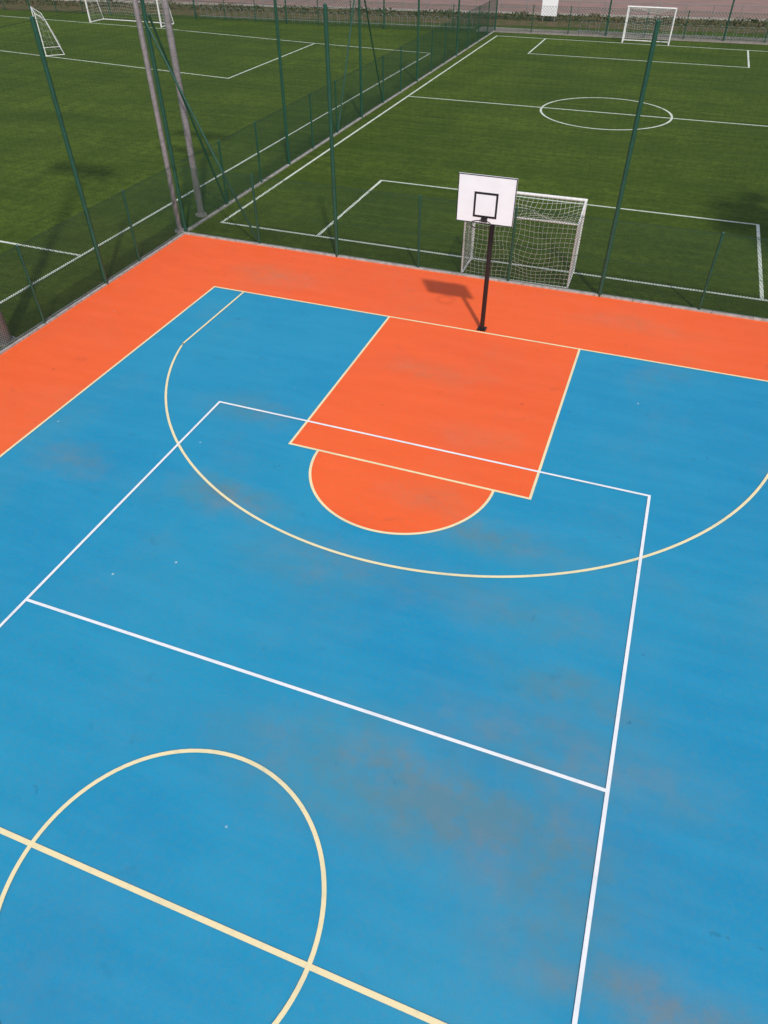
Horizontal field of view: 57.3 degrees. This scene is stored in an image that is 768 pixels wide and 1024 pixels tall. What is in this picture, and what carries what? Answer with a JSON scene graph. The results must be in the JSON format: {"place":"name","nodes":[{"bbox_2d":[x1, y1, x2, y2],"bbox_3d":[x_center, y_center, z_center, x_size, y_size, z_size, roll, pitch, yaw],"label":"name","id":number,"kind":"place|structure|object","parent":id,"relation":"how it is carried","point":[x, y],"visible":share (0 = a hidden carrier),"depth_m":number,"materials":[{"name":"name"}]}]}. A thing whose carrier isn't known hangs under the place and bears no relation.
{"place":"outdoors","nodes":[
{"label":"outdoors","id":0,"kind":"place"},
{"bbox_2d":[0,9,767,347],"bbox_3d":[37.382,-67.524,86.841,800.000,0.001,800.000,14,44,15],"label":"ground","id":1,"kind":"structure","parent":0,"point":[402,155],"depth_m":30.22,"materials":[{"name":"green plant"}]},
{"bbox_2d":[0,310,13,346],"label":"lamp mast","id":2,"kind":"object","parent":1,"relation":"on","point":[1,332],"visible":0.53,"depth_m":17.04,"materials":[{"name":"metal"}]},
{"bbox_2d":[30,6,64,55],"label":"training goal","id":3,"kind":"object","parent":1,"relation":"on","point":[45,30],"visible":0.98,"depth_m":44.37,"materials":[{"name":"white paint"}]},
{"bbox_2d":[0,0,186,349],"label":"wire fence","id":4,"kind":"object","parent":1,"relation":"on","point":[94,240],"visible":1,"depth_m":18.33,"materials":[{"name":"green metal"}]},
{"bbox_2d":[84,0,173,27],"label":"football goal","id":5,"kind":"object","parent":1,"relation":"on","point":[158,13],"visible":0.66,"depth_m":54.31,"materials":[{"name":"white paint"}]},
{"bbox_2d":[132,0,183,232],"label":"lamp mast","id":6,"kind":"object","parent":1,"relation":"on","point":[151,83],"visible":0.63,"depth_m":20.18,"materials":[{"name":"metal"}]},
{"bbox_2d":[161,0,206,216],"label":"lamp mast","id":7,"kind":"object","parent":1,"relation":"on","point":[170,33],"visible":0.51,"depth_m":21.29,"materials":[{"name":"metal"}]},
{"bbox_2d":[0,16,428,303],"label":"football pitch lines","id":8,"kind":"object","parent":1,"relation":"on","point":[181,196],"visible":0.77,"depth_m":27.60,"materials":[{"name":"white paint"}]},
{"bbox_2d":[0,0,488,31],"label":"wire fence","id":9,"kind":"object","parent":1,"relation":"on","point":[194,11],"visible":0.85,"depth_m":53.18,"materials":[{"name":"green metal"}]},
{"bbox_2d":[146,0,497,227],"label":"wire fence","id":10,"kind":"object","parent":1,"relation":"on","point":[361,109],"visible":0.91,"depth_m":29.34,"materials":[{"name":"green metal"}]},
{"bbox_2d":[199,7,472,29],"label":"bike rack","id":11,"kind":"object","parent":1,"relation":"on","point":[292,19],"visible":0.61,"depth_m":53.59,"materials":[{"name":"metal"}]},
{"bbox_2d":[187,30,494,231],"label":"concrete kerb","id":12,"kind":"structure","parent":1,"relation":"on","point":[309,151],"depth_m":29.90,"materials":[{"name":"grey concrete"}]},
{"bbox_2d":[0,234,767,1023],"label":"sports court","id":13,"kind":"object","parent":1,"relation":"on","point":[458,882],"visible":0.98,"depth_m":10.34,"materials":[{"name":"blue plastic"}]},
{"bbox_2d":[0,401,650,1023],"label":"volleyball court lines","id":14,"kind":"object","parent":13,"relation":"on","point":[590,913],"visible":1,"depth_m":9.95,"materials":[{"name":"white paint"}]},
{"bbox_2d":[0,232,767,354],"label":"concrete kerb","id":15,"kind":"structure","parent":13,"relation":"on","point":[40,326],"depth_m":19.54,"materials":[{"name":"grey concrete"}]},
{"bbox_2d":[0,286,767,1023],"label":"basketball court lines","id":16,"kind":"object","parent":13,"relation":"on","point":[308,966],"visible":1,"depth_m":8.98,"materials":[{"name":"beige paint"}]},
{"bbox_2d":[456,172,517,330],"bbox_3d":[2.241,-5.691,16.079,1.021,3.760,0.960,-15,44,-16],"label":"basketball hoop","id":17,"kind":"object","parent":13,"relation":"on","point":[487,199],"visible":1,"depth_m":15.21,"materials":[{"name":"white plastic"}]},
{"bbox_2d":[0,0,767,33],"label":"grass verge","id":18,"kind":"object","parent":1,"relation":"on","point":[77,7],"depth_m":56.10,"materials":[{"name":"green plant"}]},
{"bbox_2d":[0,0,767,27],"bbox_3d":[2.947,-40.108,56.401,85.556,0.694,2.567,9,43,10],"label":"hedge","id":19,"kind":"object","parent":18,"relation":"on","point":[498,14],"visible":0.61,"depth_m":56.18,"materials":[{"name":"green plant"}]},
{"bbox_2d":[71,0,767,20],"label":"railing","id":20,"kind":"object","parent":18,"relation":"on","point":[561,8],"visible":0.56,"depth_m":55.03,"materials":[{"name":"metal"}]},
{"bbox_2d":[541,0,558,19],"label":"notice board","id":21,"kind":"object","parent":18,"relation":"on","point":[548,3],"visible":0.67,"depth_m":53.72,"materials":[{"name":"metal"}]},
{"bbox_2d":[54,0,764,20],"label":"road kerb","id":22,"kind":"structure","parent":1,"relation":"on","point":[637,16],"depth_m":58.15,"materials":[{"name":"concrete"}]},
{"bbox_2d":[140,0,767,318],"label":"wire fence","id":23,"kind":"object","parent":1,"relation":"on","point":[626,167],"visible":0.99,"depth_m":18.58,"materials":[{"name":"green metal"}]},
{"bbox_2d":[221,36,767,300],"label":"football pitch lines","id":24,"kind":"object","parent":1,"relation":"on","point":[670,120],"visible":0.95,"depth_m":24.77,"materials":[{"name":"white paint"}]},
{"bbox_2d":[461,191,587,287],"bbox_3d":[3.804,-7.591,19.474,3.088,2.041,1.328,14,44,15],"label":"futsal goal","id":25,"kind":"object","parent":1,"relation":"on","point":[583,211],"visible":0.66,"depth_m":19.09,"materials":[{"name":"white paint"}]},
{"bbox_2d":[496,0,767,42],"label":"wire fence","id":26,"kind":"object","parent":1,"relation":"on","point":[608,19],"visible":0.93,"depth_m":48.54,"materials":[{"name":"green metal"}]},
{"bbox_2d":[621,6,676,45],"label":"futsal goal","id":27,"kind":"object","parent":1,"relation":"on","point":[647,7],"visible":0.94,"depth_m":46.62,"materials":[{"name":"white paint"}]},
{"bbox_2d":[121,0,767,18],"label":"road","id":28,"kind":"structure","parent":0,"point":[750,6],"depth_m":60.97,"materials":[{"name":"grey asphalt"}]},
{"bbox_2d":[475,26,767,44],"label":"pavement","id":29,"kind":"structure","parent":0,"point":[597,34],"depth_m":49.51,"materials":[{"name":"grey concrete"}]},
{"bbox_2d":[577,21,767,40],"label":"bike rack","id":30,"kind":"object","parent":29,"relation":"on","point":[676,31],"visible":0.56,"depth_m":48.77,"materials":[{"name":"metal"}]}
]}

